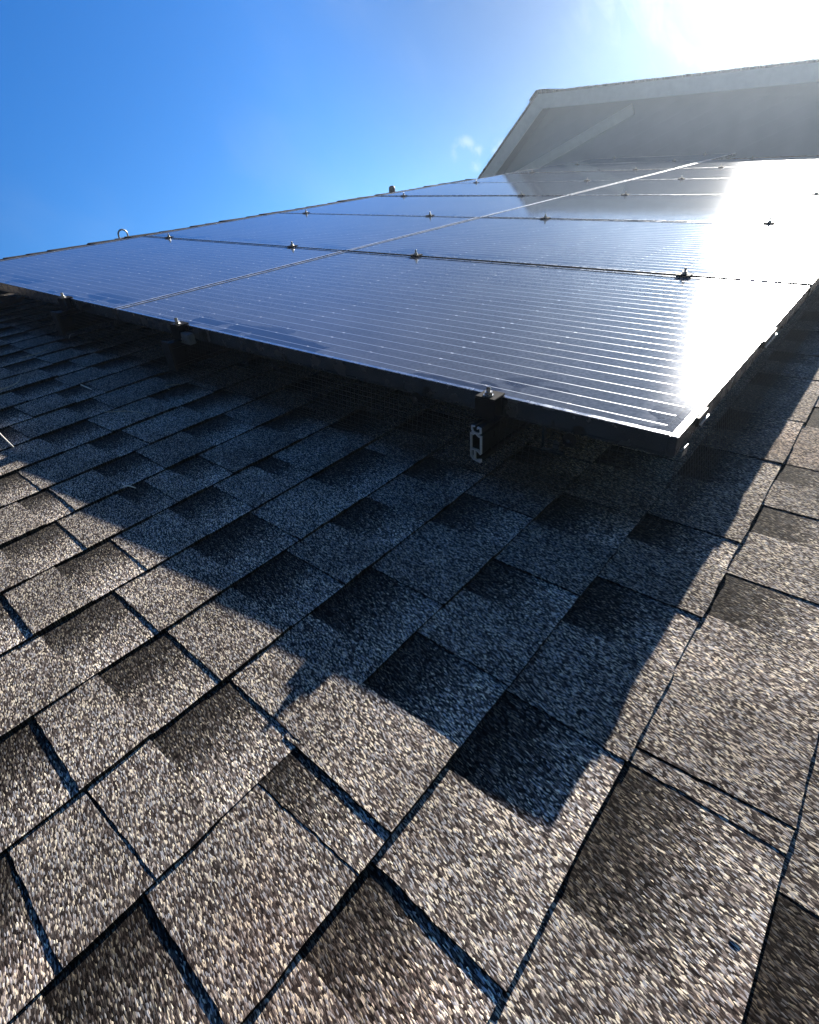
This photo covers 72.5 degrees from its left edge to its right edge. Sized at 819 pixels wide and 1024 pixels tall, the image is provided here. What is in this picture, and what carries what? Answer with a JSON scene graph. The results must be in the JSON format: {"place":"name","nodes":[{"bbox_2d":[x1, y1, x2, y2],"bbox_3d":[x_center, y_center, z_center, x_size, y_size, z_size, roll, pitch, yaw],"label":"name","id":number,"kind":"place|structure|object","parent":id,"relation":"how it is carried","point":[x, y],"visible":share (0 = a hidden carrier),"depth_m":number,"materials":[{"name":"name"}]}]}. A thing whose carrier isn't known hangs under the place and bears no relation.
{"place":"outdoors","nodes":[
{"label":"outdoors","id":0,"kind":"place"},
{"bbox_2d":[0,295,24,308],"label":"leaf litter","id":1,"kind":"object","parent":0,"point":[7,300],"visible":0.63,"depth_m":2.65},
{"bbox_2d":[0,0,818,258],"label":"sky","id":2,"kind":"structure","parent":0,"point":[138,117],"materials":[{"name":"blue"}]},
{"bbox_2d":[729,934,741,942],"bbox_3d":[0.258,0.338,0.442,0.009,0.002,0.003,21,42,34],"label":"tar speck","id":3,"kind":"object","parent":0,"point":[733,937],"visible":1,"depth_m":0.44},
{"label":"ground","id":4,"kind":"structure","parent":0,"visible":0},
{"bbox_2d":[0,155,818,1023],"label":"house","id":5,"kind":"structure","parent":4,"relation":"on","point":[306,719],"depth_m":0.64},
{"bbox_2d":[50,308,114,335],"bbox_3d":[1.148,-2.436,4.356,0.220,0.113,7.627,22,42,34],"label":"mounting rail","id":6,"kind":"object","parent":5,"relation":"on","point":[64,321],"visible":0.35,"depth_m":2.00,"materials":[{"name":"black plastic"}]},
{"bbox_2d":[58,292,73,310],"bbox_3d":[-1.213,-0.745,1.969,0.048,0.058,0.042,22,42,34],"label":"end clamp","id":7,"kind":"object","parent":6,"relation":"attached to","point":[62,298],"visible":1,"depth_m":1.97,"materials":[{"name":"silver metal"}]},
{"bbox_2d":[0,236,342,318],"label":"solar panel","id":8,"kind":"object","parent":6,"relation":"attached to","point":[107,279],"visible":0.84,"depth_m":2.39,"materials":[{"name":"blue glass"}]},
{"bbox_2d":[286,241,297,247],"bbox_3d":[-0.551,-1.244,2.630,0.042,0.057,0.038,22,42,34],"label":"clamp","id":9,"kind":"object","parent":6,"relation":"attached to","point":[292,245],"visible":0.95,"depth_m":2.62,"materials":[{"name":"silver metal"}]},
{"bbox_2d":[147,213,478,251],"bbox_3d":[-0.611,-1.641,3.249,1.725,0.035,1.040,22,42,34],"label":"solar panel","id":10,"kind":"object","parent":6,"relation":"attached to","point":[343,232],"visible":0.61,"depth_m":3.12,"materials":[{"name":"blue glass"}]},
{"bbox_2d":[281,196,561,217],"bbox_3d":[0.058,-2.133,3.908,1.725,0.035,1.040,22,42,34],"label":"solar panel","id":11,"kind":"object","parent":6,"relation":"attached to","point":[465,206],"visible":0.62,"depth_m":3.81,"materials":[{"name":"blue glass"}]},
{"bbox_2d":[379,180,627,195],"bbox_3d":[0.728,-2.629,4.562,1.725,0.037,1.040,22,42,34],"label":"solar panel","id":12,"kind":"object","parent":6,"relation":"attached to","point":[553,188],"visible":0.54,"depth_m":4.46,"materials":[{"name":"blue glass"}]},
{"bbox_2d":[456,169,671,182],"bbox_3d":[1.398,-3.121,5.220,1.725,0.035,1.040,22,42,34],"label":"solar panel","id":13,"kind":"object","parent":6,"relation":"attached to","point":[578,176],"visible":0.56,"depth_m":5.15,"materials":[{"name":"blue glass"}]},
{"bbox_2d":[512,160,706,172],"bbox_3d":[2.069,-3.616,5.875,1.725,0.035,1.040,22,42,34],"label":"solar panel","id":14,"kind":"object","parent":6,"relation":"attached to","point":[621,166],"visible":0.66,"depth_m":5.80,"materials":[{"name":"blue glass"}]},
{"bbox_2d":[560,153,735,164],"bbox_3d":[2.737,-4.109,6.533,1.725,0.035,1.040,22,42,34],"label":"solar panel","id":15,"kind":"object","parent":6,"relation":"attached to","point":[667,158],"visible":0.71,"depth_m":6.45,"materials":[{"name":"blue glass"}]},
{"bbox_2d":[115,229,128,238],"bbox_3d":[-2.191,-2.127,4.262,0.060,0.066,0.120,22,42,34],"label":"ring anchor","id":16,"kind":"object","parent":5,"relation":"on","point":[119,230],"visible":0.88,"depth_m":4.25,"materials":[{"name":"metal"}]},
{"bbox_2d":[161,339,232,371],"bbox_3d":[1.386,-1.958,3.617,0.220,0.113,6.567,22,42,34],"label":"mounting rail","id":17,"kind":"object","parent":5,"relation":"on","point":[177,354],"visible":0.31,"depth_m":1.59,"materials":[{"name":"black plastic"}]},
{"bbox_2d":[170,317,188,340],"bbox_3d":[-0.642,-0.515,1.560,0.048,0.058,0.042,22,42,34],"label":"end clamp","id":18,"kind":"object","parent":17,"relation":"attached to","point":[177,327],"visible":0.95,"depth_m":1.55,"materials":[{"name":"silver metal"}]},
{"bbox_2d":[181,331,195,344],"bbox_3d":[-0.619,-0.483,1.553,0.038,0.028,0.026,22,42,34],"label":"grounding clip","id":19,"kind":"object","parent":17,"relation":"attached to","point":[188,338],"visible":1,"depth_m":1.54,"materials":[{"name":"metal"}]},
{"bbox_2d":[409,250,422,256],"bbox_3d":[0.026,-1.011,2.216,0.042,0.057,0.038,22,42,34],"label":"clamp","id":20,"kind":"object","parent":17,"relation":"attached to","point":[415,254],"visible":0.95,"depth_m":2.20,"materials":[{"name":"silver metal"}]},
{"bbox_2d":[0,290,677,529],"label":"guard","id":21,"kind":"object","parent":5,"relation":"on","point":[123,354],"visible":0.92,"depth_m":1.21,"materials":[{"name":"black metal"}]},
{"bbox_2d":[242,357,248,367],"bbox_3d":[-0.418,-0.378,1.411,0.031,0.025,0.015,22,42,34],"label":"fastener","id":22,"kind":"object","parent":21,"relation":"attached to","point":[245,361],"visible":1,"depth_m":1.41,"materials":[{"name":"black metal"}]},
{"bbox_2d":[271,359,285,373],"bbox_3d":[-0.312,-0.346,1.327,0.072,0.025,0.015,22,42,34],"label":"fastener","id":23,"kind":"object","parent":21,"relation":"attached to","point":[274,364],"visible":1,"depth_m":1.34,"materials":[{"name":"black metal"}]},
{"bbox_2d":[412,392,449,414],"bbox_3d":[0.040,-0.209,1.071,0.102,0.025,0.015,22,42,34],"label":"fastener","id":24,"kind":"object","parent":21,"relation":"attached to","point":[416,398],"visible":1,"depth_m":1.09,"materials":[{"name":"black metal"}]},
{"bbox_2d":[541,428,564,454],"bbox_3d":[0.244,-0.119,0.943,0.044,0.040,0.002,22,42,34],"label":"bracket","id":25,"kind":"object","parent":21,"relation":"attached to","point":[555,447],"visible":1,"depth_m":0.95,"materials":[{"name":"black metal"}]},
{"bbox_2d":[532,433,576,448],"bbox_3d":[0.244,-0.116,0.934,0.074,0.028,0.012,-6,24,43],"label":"fastener","id":26,"kind":"object","parent":21,"relation":"attached to","point":[569,440],"visible":1,"depth_m":0.92,"materials":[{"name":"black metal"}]},
{"bbox_2d":[388,186,394,192],"bbox_3d":[-0.195,-3.596,6.218,0.110,0.071,0.110,22,42,34],"label":"ridge stub","id":27,"kind":"object","parent":5,"relation":"on","point":[391,188],"visible":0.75,"depth_m":6.20,"materials":[{"name":"grey metal"}]},
{"bbox_2d":[470,416,532,462],"bbox_3d":[2.178,-1.639,3.053,0.220,0.109,6.563,22,42,34],"label":"mounting rail","id":28,"kind":"object","parent":5,"relation":"on","point":[484,434],"visible":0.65,"depth_m":1.02,"materials":[{"name":"metal"}]},
{"bbox_2d":[116,252,809,457],"bbox_3d":[0.059,-0.606,1.632,1.725,0.035,1.040,22,42,34],"label":"solar panel","id":29,"kind":"object","parent":28,"relation":"attached to","point":[656,364],"visible":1,"depth_m":1.33,"materials":[{"name":"blue glass"}]},
{"bbox_2d":[681,443,687,456],"bbox_3d":[0.415,-0.093,0.841,0.002,0.016,0.018,22,42,34],"label":"corner tab","id":30,"kind":"object","parent":29,"relation":"attached to","point":[684,451],"visible":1,"depth_m":0.84,"materials":[{"name":"silver metal"}]},
{"bbox_2d":[695,407,708,426],"bbox_3d":[0.468,-0.151,0.890,0.008,0.015,0.050,22,42,34],"label":"frame clip","id":31,"kind":"object","parent":29,"relation":"attached to","point":[702,417],"visible":1,"depth_m":0.88,"materials":[{"name":"black plastic"}]},
{"bbox_2d":[761,328,776,348],"bbox_3d":[0.760,-0.367,1.177,0.008,0.015,0.110,22,42,34],"label":"frame clip","id":32,"kind":"object","parent":29,"relation":"attached to","point":[771,336],"visible":1,"depth_m":1.17,"materials":[{"name":"black plastic"}]},
{"bbox_2d":[472,385,504,422],"bbox_3d":[0.143,-0.199,0.997,0.048,0.058,0.042,22,42,34],"label":"end clamp","id":33,"kind":"object","parent":28,"relation":"attached to","point":[488,403],"visible":1,"depth_m":0.99,"materials":[{"name":"black metal"}]},
{"bbox_2d":[349,217,818,296],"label":"solar panel","id":34,"kind":"object","parent":28,"relation":"attached to","point":[775,253],"visible":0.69,"depth_m":2.12,"materials":[{"name":"blue glass"}]},
{"bbox_2d":[483,194,818,224],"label":"solar panel","id":35,"kind":"object","parent":28,"relation":"attached to","point":[800,209],"visible":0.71,"depth_m":2.88,"materials":[{"name":"blue glass"}]},
{"bbox_2d":[675,267,693,276],"bbox_3d":[0.813,-0.694,1.653,0.042,0.057,0.038,22,42,34],"label":"clamp","id":36,"kind":"object","parent":28,"relation":"attached to","point":[684,273],"visible":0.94,"depth_m":1.64,"materials":[{"name":"black metal"}]},
{"bbox_2d":[572,176,818,194],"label":"solar panel","id":37,"kind":"object","parent":28,"relation":"attached to","point":[767,185],"visible":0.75,"depth_m":3.63,"materials":[{"name":"blue glass"}]},
{"bbox_2d":[632,165,818,179],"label":"solar panel","id":38,"kind":"object","parent":28,"relation":"attached to","point":[761,171],"visible":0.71,"depth_m":4.36,"materials":[{"name":"blue glass"}]},
{"bbox_2d":[676,156,818,168],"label":"solar panel","id":39,"kind":"object","parent":28,"relation":"attached to","point":[786,161],"visible":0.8,"depth_m":5.06,"materials":[{"name":"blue glass"}]},
{"bbox_2d":[763,217,775,223],"bbox_3d":[1.486,-1.187,2.307,0.042,0.057,0.038,22,42,34],"label":"clamp","id":40,"kind":"object","parent":28,"relation":"attached to","point":[769,221],"visible":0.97,"depth_m":2.29,"materials":[{"name":"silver metal"}]},
{"bbox_2d":[477,59,818,178],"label":"gable end","id":41,"kind":"structure","parent":5,"relation":"on","point":[771,110],"depth_m":8.04,"materials":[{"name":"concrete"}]},
{"bbox_2d":[674,286,818,528],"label":"guard","id":42,"kind":"object","parent":5,"relation":"on","point":[788,344],"visible":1,"depth_m":1.11,"materials":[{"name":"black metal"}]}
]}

